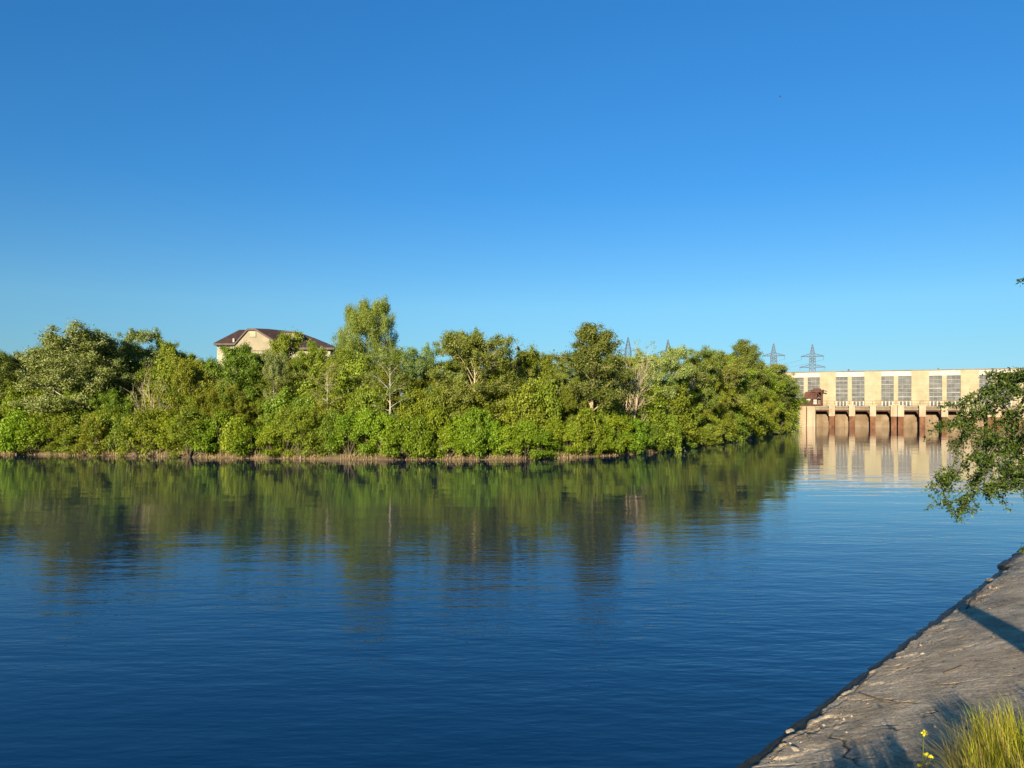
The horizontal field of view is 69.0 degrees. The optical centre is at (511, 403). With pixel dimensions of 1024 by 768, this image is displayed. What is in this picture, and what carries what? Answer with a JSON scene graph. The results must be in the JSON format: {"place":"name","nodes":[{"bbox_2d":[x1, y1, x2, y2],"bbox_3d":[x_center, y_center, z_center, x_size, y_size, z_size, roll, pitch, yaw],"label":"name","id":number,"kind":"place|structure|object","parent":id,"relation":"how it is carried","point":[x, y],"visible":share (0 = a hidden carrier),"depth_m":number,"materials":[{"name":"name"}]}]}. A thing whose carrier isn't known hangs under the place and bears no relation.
{"place":"outdoors","nodes":[
{"label":"outdoors","id":0,"kind":"place"},
{"bbox_2d":[1,404,794,459],"bbox_3d":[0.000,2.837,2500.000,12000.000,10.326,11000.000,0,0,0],"label":"ground","id":1,"kind":"structure","parent":0,"point":[381,457],"depth_m":68.49,"materials":[{"name":"soil"}]},
{"bbox_2d":[0,350,25,416],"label":"leafy tree","id":2,"kind":"object","parent":1,"relation":"on","point":[4,357],"visible":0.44,"depth_m":77.15,"materials":[{"name":"green plant"}]},
{"bbox_2d":[0,380,36,425],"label":"leafy shrub","id":3,"kind":"object","parent":1,"relation":"on","point":[8,408],"visible":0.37,"depth_m":76.28,"materials":[{"name":"green plant"}]},
{"bbox_2d":[0,407,46,454],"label":"waterside shrub","id":4,"kind":"object","parent":1,"relation":"on","point":[7,430],"visible":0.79,"depth_m":72.71,"materials":[{"name":"green plant"}]},
{"bbox_2d":[2,417,57,454],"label":"waterside shrub","id":5,"kind":"object","parent":1,"relation":"on","point":[24,431],"visible":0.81,"depth_m":72.55,"materials":[{"name":"green plant"}]},
{"bbox_2d":[15,410,68,453],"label":"waterside shrub","id":6,"kind":"object","parent":1,"relation":"on","point":[49,417],"visible":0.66,"depth_m":73.02,"materials":[{"name":"green plant"}]},
{"bbox_2d":[40,411,80,452],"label":"waterside shrub","id":7,"kind":"object","parent":1,"relation":"on","point":[59,422],"visible":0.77,"depth_m":72.98,"materials":[{"name":"green plant"}]},
{"bbox_2d":[5,317,138,443],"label":"poplar tree","id":8,"kind":"object","parent":1,"relation":"on","point":[84,342],"visible":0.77,"depth_m":73.51,"materials":[{"name":"green plant"}]},
{"bbox_2d":[48,379,110,443],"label":"leafy shrub","id":9,"kind":"object","parent":1,"relation":"on","point":[75,417],"visible":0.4,"depth_m":73.68,"materials":[{"name":"green plant"}]},
{"bbox_2d":[66,411,112,455],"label":"waterside shrub","id":10,"kind":"object","parent":1,"relation":"on","point":[77,447],"visible":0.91,"depth_m":71.91,"materials":[{"name":"green plant"}]},
{"bbox_2d":[86,403,125,455],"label":"waterside shrub","id":11,"kind":"object","parent":1,"relation":"on","point":[108,412],"visible":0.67,"depth_m":72.24,"materials":[{"name":"green plant"}]},
{"bbox_2d":[86,387,134,438],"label":"leafy shrub","id":12,"kind":"object","parent":1,"relation":"on","point":[112,397],"visible":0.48,"depth_m":73.57,"materials":[{"name":"green plant"}]},
{"bbox_2d":[105,411,140,451],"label":"waterside shrub","id":13,"kind":"object","parent":1,"relation":"on","point":[117,426],"visible":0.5,"depth_m":72.05,"materials":[{"name":"green plant"}]},
{"bbox_2d":[94,327,162,402],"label":"poplar tree","id":14,"kind":"object","parent":1,"relation":"on","point":[139,336],"visible":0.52,"depth_m":77.30,"materials":[{"name":"green plant"}]},
{"bbox_2d":[111,406,165,456],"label":"waterside shrub","id":15,"kind":"object","parent":1,"relation":"on","point":[145,416],"visible":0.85,"depth_m":70.74,"materials":[{"name":"green plant"}]},
{"bbox_2d":[133,406,185,452],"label":"waterside shrub","id":16,"kind":"object","parent":1,"relation":"on","point":[154,422],"visible":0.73,"depth_m":71.02,"materials":[{"name":"green plant"}]},
{"bbox_2d":[131,337,193,408],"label":"leafy tree","id":17,"kind":"object","parent":1,"relation":"on","point":[165,348],"visible":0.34,"depth_m":78.20,"materials":[{"name":"green plant"}]},
{"bbox_2d":[134,353,195,420],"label":"leafy tree","id":18,"kind":"object","parent":1,"relation":"on","point":[165,377],"visible":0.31,"depth_m":75.89,"materials":[{"name":"green plant"}]},
{"bbox_2d":[152,351,216,436],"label":"leafy tree","id":19,"kind":"object","parent":1,"relation":"on","point":[185,370],"visible":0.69,"depth_m":73.74,"materials":[{"name":"green plant"}]},
{"bbox_2d":[163,405,216,457],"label":"waterside shrub","id":20,"kind":"object","parent":1,"relation":"on","point":[187,415],"visible":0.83,"depth_m":69.17,"materials":[{"name":"green plant"}]},
{"bbox_2d":[178,416,221,453],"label":"waterside shrub","id":21,"kind":"object","parent":1,"relation":"on","point":[211,433],"visible":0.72,"depth_m":69.19,"materials":[{"name":"green plant"}]},
{"bbox_2d":[201,407,237,454],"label":"waterside shrub","id":22,"kind":"object","parent":1,"relation":"on","point":[218,419],"visible":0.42,"depth_m":69.29,"materials":[{"name":"green plant"}]},
{"bbox_2d":[196,384,247,442],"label":"leafy shrub","id":23,"kind":"object","parent":1,"relation":"on","point":[211,397],"visible":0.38,"depth_m":71.59,"materials":[{"name":"green plant"}]},
{"bbox_2d":[212,390,259,427],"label":"leafy shrub","id":24,"kind":"object","parent":1,"relation":"on","point":[240,400],"visible":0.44,"depth_m":71.75,"materials":[{"name":"green plant"}]},
{"bbox_2d":[218,413,257,454],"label":"waterside shrub","id":25,"kind":"object","parent":1,"relation":"on","point":[237,423],"visible":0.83,"depth_m":68.60,"materials":[{"name":"green plant"}]},
{"bbox_2d":[201,340,275,423],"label":"leafy tree","id":26,"kind":"object","parent":1,"relation":"on","point":[241,359],"visible":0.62,"depth_m":73.78,"materials":[{"name":"green plant"}]},
{"bbox_2d":[227,423,274,456],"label":"waterside shrub","id":27,"kind":"object","parent":1,"relation":"on","point":[239,441],"visible":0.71,"depth_m":68.12,"materials":[{"name":"green plant"}]},
{"bbox_2d":[231,397,274,427],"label":"leafy shrub","id":28,"kind":"object","parent":1,"relation":"on","point":[256,408],"visible":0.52,"depth_m":72.25,"materials":[{"name":"green plant"}]},
{"bbox_2d":[255,423,285,457],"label":"waterside shrub","id":29,"kind":"object","parent":1,"relation":"on","point":[263,436],"visible":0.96,"depth_m":67.93,"materials":[{"name":"green plant"}]},
{"bbox_2d":[213,328,334,369],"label":"house","id":30,"kind":"structure","parent":1,"relation":"on","point":[257,339],"depth_m":100.26,"materials":[{"name":"white paint"}]},
{"bbox_2d":[260,347,290,439],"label":"tree","id":31,"kind":"object","parent":1,"relation":"on","point":[272,366],"visible":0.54,"depth_m":72.60,"materials":[{"name":"green plant"}]},
{"bbox_2d":[257,385,294,444],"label":"leafy shrub","id":32,"kind":"object","parent":1,"relation":"on","point":[272,407],"visible":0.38,"depth_m":71.83,"materials":[{"name":"green plant"}]},
{"bbox_2d":[256,369,313,434],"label":"leafy tree","id":33,"kind":"object","parent":1,"relation":"on","point":[295,376],"visible":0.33,"depth_m":73.42,"materials":[{"name":"green plant"}]},
{"bbox_2d":[265,328,305,403],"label":"leafy tree","id":34,"kind":"object","parent":1,"relation":"on","point":[283,342],"visible":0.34,"depth_m":80.87,"materials":[{"name":"green plant"}]},
{"bbox_2d":[265,404,310,452],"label":"waterside shrub","id":35,"kind":"object","parent":1,"relation":"on","point":[283,412],"visible":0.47,"depth_m":68.58,"materials":[{"name":"green plant"}]},
{"bbox_2d":[279,404,327,458],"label":"waterside shrub","id":36,"kind":"object","parent":1,"relation":"on","point":[300,425],"visible":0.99,"depth_m":67.26,"materials":[{"name":"green plant"}]},
{"bbox_2d":[287,391,319,448],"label":"leafy shrub","id":37,"kind":"object","parent":1,"relation":"on","point":[298,402],"visible":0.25,"depth_m":69.97,"materials":[{"name":"green plant"}]},
{"bbox_2d":[286,337,331,397],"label":"leafy tree","id":38,"kind":"object","parent":1,"relation":"on","point":[315,352],"visible":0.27,"depth_m":77.64,"materials":[{"name":"green plant"}]},
{"bbox_2d":[285,364,334,439],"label":"leafy tree","id":39,"kind":"object","parent":1,"relation":"on","point":[304,388],"visible":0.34,"depth_m":73.34,"materials":[{"name":"green plant"}]},
{"bbox_2d":[304,360,348,419],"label":"slim tree","id":40,"kind":"object","parent":1,"relation":"on","point":[333,365],"visible":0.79,"depth_m":69.61,"materials":[{"name":"green plant"}]},
{"bbox_2d":[313,407,346,455],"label":"waterside shrub","id":41,"kind":"object","parent":1,"relation":"on","point":[327,422],"visible":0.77,"depth_m":67.50,"materials":[{"name":"green plant"}]},
{"bbox_2d":[305,358,355,431],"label":"leafy tree","id":42,"kind":"object","parent":1,"relation":"on","point":[320,369],"visible":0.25,"depth_m":74.25,"materials":[{"name":"green plant"}]},
{"bbox_2d":[326,344,369,394],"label":"leafy tree","id":43,"kind":"object","parent":1,"relation":"on","point":[343,356],"visible":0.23,"depth_m":77.06,"materials":[{"name":"green plant"}]},
{"bbox_2d":[324,408,376,454],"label":"waterside shrub","id":44,"kind":"object","parent":1,"relation":"on","point":[345,420],"visible":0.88,"depth_m":66.75,"materials":[{"name":"green plant"}]},
{"bbox_2d":[329,352,380,439],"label":"leafy tree","id":45,"kind":"object","parent":1,"relation":"on","point":[356,367],"visible":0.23,"depth_m":73.39,"materials":[{"name":"green plant"}]},
{"bbox_2d":[329,296,399,389],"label":"willow tree","id":46,"kind":"object","parent":1,"relation":"on","point":[366,322],"visible":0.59,"depth_m":81.60,"materials":[{"name":"green plant"}]},
{"bbox_2d":[350,404,379,456],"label":"waterside shrub","id":47,"kind":"object","parent":1,"relation":"on","point":[366,417],"visible":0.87,"depth_m":66.99,"materials":[{"name":"green plant"}]},
{"bbox_2d":[344,383,386,447],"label":"leafy shrub","id":48,"kind":"object","parent":1,"relation":"on","point":[360,402],"visible":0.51,"depth_m":69.20,"materials":[{"name":"green plant"}]},
{"bbox_2d":[347,370,400,411],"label":"leafy tree","id":49,"kind":"object","parent":1,"relation":"on","point":[366,377],"visible":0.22,"depth_m":72.24,"materials":[{"name":"green plant"}]},
{"bbox_2d":[360,411,401,453],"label":"waterside shrub","id":50,"kind":"object","parent":1,"relation":"on","point":[378,421],"visible":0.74,"depth_m":67.19,"materials":[{"name":"green plant"}]},
{"bbox_2d":[362,346,412,419],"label":"slim tree","id":51,"kind":"object","parent":1,"relation":"on","point":[391,390],"visible":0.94,"depth_m":69.05,"materials":[{"name":"green plant"}]},
{"bbox_2d":[0,424,795,459],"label":"shore grass","id":52,"kind":"structure","parent":1,"relation":"on","point":[296,450],"depth_m":69.75,"materials":[{"name":"green plant"}]},
{"bbox_2d":[377,416,419,458],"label":"waterside shrub","id":53,"kind":"object","parent":1,"relation":"on","point":[390,439],"visible":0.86,"depth_m":65.76,"materials":[{"name":"green plant"}]},
{"bbox_2d":[373,359,426,417],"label":"leafy tree","id":54,"kind":"object","parent":1,"relation":"on","point":[406,378],"visible":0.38,"depth_m":71.36,"materials":[{"name":"green plant"}]},
{"bbox_2d":[391,384,436,444],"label":"leafy shrub","id":55,"kind":"object","parent":1,"relation":"on","point":[414,408],"visible":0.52,"depth_m":70.20,"materials":[{"name":"green plant"}]},
{"bbox_2d":[400,413,436,459],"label":"waterside shrub","id":56,"kind":"object","parent":1,"relation":"on","point":[427,440],"visible":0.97,"depth_m":65.88,"materials":[{"name":"green plant"}]},
{"bbox_2d":[398,342,440,415],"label":"poplar tree","id":57,"kind":"object","parent":1,"relation":"on","point":[418,368],"visible":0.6,"depth_m":71.66,"materials":[{"name":"green plant"}]},
{"bbox_2d":[417,406,451,455],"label":"waterside shrub","id":58,"kind":"object","parent":1,"relation":"on","point":[435,418],"visible":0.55,"depth_m":66.83,"materials":[{"name":"green plant"}]},
{"bbox_2d":[416,384,455,451],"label":"leafy shrub","id":59,"kind":"object","parent":1,"relation":"on","point":[441,407],"visible":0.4,"depth_m":68.87,"materials":[{"name":"green plant"}]},
{"bbox_2d":[429,423,466,459],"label":"waterside shrub","id":60,"kind":"object","parent":1,"relation":"on","point":[450,430],"visible":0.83,"depth_m":66.24,"materials":[{"name":"green plant"}]},
{"bbox_2d":[448,413,487,453],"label":"waterside shrub","id":61,"kind":"object","parent":1,"relation":"on","point":[458,421],"visible":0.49,"depth_m":66.71,"materials":[{"name":"green plant"}]},
{"bbox_2d":[419,330,525,430],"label":"leafy tree","id":62,"kind":"object","parent":1,"relation":"on","point":[477,349],"visible":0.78,"depth_m":69.79,"materials":[{"name":"green plant"}]},
{"bbox_2d":[455,404,497,457],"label":"waterside shrub","id":63,"kind":"object","parent":1,"relation":"on","point":[479,415],"visible":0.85,"depth_m":66.30,"materials":[{"name":"green plant"}]},
{"bbox_2d":[480,419,512,454],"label":"waterside shrub","id":64,"kind":"object","parent":1,"relation":"on","point":[494,425],"visible":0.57,"depth_m":67.08,"materials":[{"name":"green plant"}]},
{"bbox_2d":[479,386,518,433],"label":"leafy shrub","id":65,"kind":"object","parent":1,"relation":"on","point":[498,397],"visible":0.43,"depth_m":71.05,"materials":[{"name":"green plant"}]},
{"bbox_2d":[487,424,525,457],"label":"waterside shrub","id":66,"kind":"object","parent":1,"relation":"on","point":[507,429],"visible":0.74,"depth_m":66.85,"materials":[{"name":"green plant"}]},
{"bbox_2d":[500,377,547,432],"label":"leafy shrub","id":67,"kind":"object","parent":1,"relation":"on","point":[514,405],"visible":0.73,"depth_m":69.57,"materials":[{"name":"green plant"}]},
{"bbox_2d":[509,417,543,458],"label":"waterside shrub","id":68,"kind":"object","parent":1,"relation":"on","point":[530,429],"visible":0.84,"depth_m":67.18,"materials":[{"name":"green plant"}]},
{"bbox_2d":[507,343,567,426],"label":"leafy tree","id":69,"kind":"object","parent":1,"relation":"on","point":[529,359],"visible":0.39,"depth_m":73.72,"materials":[{"name":"green plant"}]},
{"bbox_2d":[517,377,564,448],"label":"leafy shrub","id":70,"kind":"object","parent":1,"relation":"on","point":[552,403],"visible":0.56,"depth_m":70.73,"materials":[{"name":"green plant"}]},
{"bbox_2d":[522,428,562,458],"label":"waterside shrub","id":71,"kind":"object","parent":1,"relation":"on","point":[545,434],"visible":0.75,"depth_m":67.74,"materials":[{"name":"green plant"}]},
{"bbox_2d":[543,416,570,449],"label":"waterside shrub","id":72,"kind":"object","parent":1,"relation":"on","point":[555,425],"visible":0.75,"depth_m":69.16,"materials":[{"name":"green plant"}]},
{"bbox_2d":[541,371,583,424],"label":"leafy tree","id":73,"kind":"object","parent":1,"relation":"on","point":[558,376],"visible":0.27,"depth_m":73.64,"materials":[{"name":"green plant"}]},
{"bbox_2d":[544,387,589,441],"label":"leafy shrub","id":74,"kind":"object","parent":1,"relation":"on","point":[572,404],"visible":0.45,"depth_m":72.47,"materials":[{"name":"green plant"}]},
{"bbox_2d":[570,404,606,456],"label":"waterside shrub","id":75,"kind":"object","parent":1,"relation":"on","point":[586,417],"visible":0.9,"depth_m":70.04,"materials":[{"name":"green plant"}]},
{"bbox_2d":[543,321,640,439],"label":"poplar tree","id":76,"kind":"object","parent":1,"relation":"on","point":[592,338],"visible":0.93,"depth_m":72.12,"materials":[{"name":"green plant"}]},
{"bbox_2d":[589,422,625,453],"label":"waterside shrub","id":77,"kind":"object","parent":1,"relation":"on","point":[611,438],"visible":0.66,"depth_m":71.10,"materials":[{"name":"green plant"}]},
{"bbox_2d":[593,383,626,430],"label":"leafy shrub","id":78,"kind":"object","parent":1,"relation":"on","point":[603,413],"visible":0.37,"depth_m":74.37,"materials":[{"name":"green plant"}]},
{"bbox_2d":[607,412,633,454],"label":"waterside shrub","id":79,"kind":"object","parent":1,"relation":"on","point":[619,422],"visible":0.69,"depth_m":73.19,"materials":[{"name":"green plant"}]},
{"bbox_2d":[610,340,656,430],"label":"bare tree","id":80,"kind":"object","parent":1,"relation":"on","point":[634,403],"visible":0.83,"depth_m":76.00,"materials":[{"name":"beige plant"}]},
{"bbox_2d":[616,416,654,454],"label":"waterside shrub","id":81,"kind":"object","parent":1,"relation":"on","point":[637,445],"visible":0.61,"depth_m":73.54,"materials":[{"name":"green plant"}]},
{"bbox_2d":[615,355,682,403],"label":"leafy tree","id":82,"kind":"object","parent":1,"relation":"on","point":[633,365],"visible":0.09,"depth_m":84.19,"materials":[{"name":"green plant"}]},
{"bbox_2d":[627,380,675,448],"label":"leafy shrub","id":83,"kind":"object","parent":1,"relation":"on","point":[657,404],"visible":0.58,"depth_m":77.53,"materials":[{"name":"green plant"}]},
{"bbox_2d":[633,344,694,429],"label":"poplar tree","id":84,"kind":"object","parent":1,"relation":"on","point":[667,361],"visible":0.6,"depth_m":81.19,"materials":[{"name":"green plant"}]},
{"bbox_2d":[650,412,683,451],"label":"waterside shrub","id":85,"kind":"object","parent":1,"relation":"on","point":[671,419],"visible":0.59,"depth_m":78.44,"materials":[{"name":"green plant"}]},
{"bbox_2d":[653,379,710,444],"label":"leafy shrub","id":86,"kind":"object","parent":1,"relation":"on","point":[681,399],"visible":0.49,"depth_m":81.83,"materials":[{"name":"green plant"}]},
{"bbox_2d":[671,374,704,440],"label":"leafy tree","id":87,"kind":"object","parent":1,"relation":"on","point":[697,391],"visible":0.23,"depth_m":88.49,"materials":[{"name":"green plant"}]},
{"bbox_2d":[671,345,729,434],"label":"leafy tree","id":88,"kind":"object","parent":1,"relation":"on","point":[712,355],"visible":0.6,"depth_m":91.75,"materials":[{"name":"green plant"}]},
{"bbox_2d":[704,353,747,434],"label":"leafy tree","id":89,"kind":"object","parent":1,"relation":"on","point":[731,370],"visible":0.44,"depth_m":100.96,"materials":[{"name":"green plant"}]},
{"bbox_2d":[720,338,771,399],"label":"leafy tree","id":90,"kind":"object","parent":1,"relation":"on","point":[750,353],"visible":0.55,"depth_m":118.54,"materials":[{"name":"green plant"}]},
{"bbox_2d":[731,381,766,434],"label":"leafy shrub","id":91,"kind":"object","parent":1,"relation":"on","point":[758,414],"visible":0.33,"depth_m":107.26,"materials":[{"name":"green plant"}]},
{"bbox_2d":[746,358,790,410],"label":"leafy tree","id":92,"kind":"object","parent":1,"relation":"on","point":[775,385],"visible":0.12,"depth_m":122.98,"materials":[{"name":"green plant"}]},
{"bbox_2d":[741,362,796,421],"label":"leafy tree","id":93,"kind":"object","parent":1,"relation":"on","point":[780,369],"visible":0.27,"depth_m":126.59,"materials":[{"name":"green plant"}]},
{"bbox_2d":[736,547,1023,767],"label":"concrete embankment","id":94,"kind":"structure","parent":1,"relation":"on","point":[994,662],"depth_m":11.21,"materials":[{"name":"grey concrete"}]},
{"bbox_2d":[766,568,1018,767],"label":"debris","id":95,"kind":"object","parent":94,"relation":"on","point":[934,726],"visible":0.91,"depth_m":11.19,"materials":[{"name":"grey stone"}]},
{"bbox_2d":[864,689,1023,767],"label":"grass","id":96,"kind":"structure","parent":94,"relation":"on","point":[1000,747],"depth_m":7.70,"materials":[{"name":"green plant"}]},
{"bbox_2d":[791,401,1023,428],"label":"dam","id":97,"kind":"structure","parent":1,"relation":"on","point":[901,416],"depth_m":159.42,"materials":[{"name":"concrete"}]},
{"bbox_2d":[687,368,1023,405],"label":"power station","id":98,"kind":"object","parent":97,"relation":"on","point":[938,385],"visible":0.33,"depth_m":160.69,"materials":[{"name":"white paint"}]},
{"bbox_2d":[947,375,959,400],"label":"window","id":99,"kind":"structure","parent":98,"relation":"in","point":[953,381],"depth_m":156.29,"materials":[{"name":"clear glass"}]},
{"bbox_2d":[0,426,1023,767],"bbox_3d":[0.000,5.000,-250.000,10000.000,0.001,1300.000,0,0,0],"label":"water","id":100,"kind":"structure","parent":0,"point":[732,604],"depth_m":19.25,"materials":[{"name":"blue liquid"}]},
{"bbox_2d":[0,0,1023,394],"label":"sky","id":101,"kind":"structure","parent":0,"point":[202,172],"materials":[{"name":"blue"}]},
{"bbox_3d":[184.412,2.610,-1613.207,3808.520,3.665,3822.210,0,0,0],"label":"bank","id":102,"kind":"structure","parent":0,"visible":0},
{"bbox_2d":[921,277,1023,554],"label":"overhanging tree","id":103,"kind":"object","parent":102,"relation":"on","point":[1009,382],"visible":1,"depth_m":9.47,"materials":[{"name":"green plant"}]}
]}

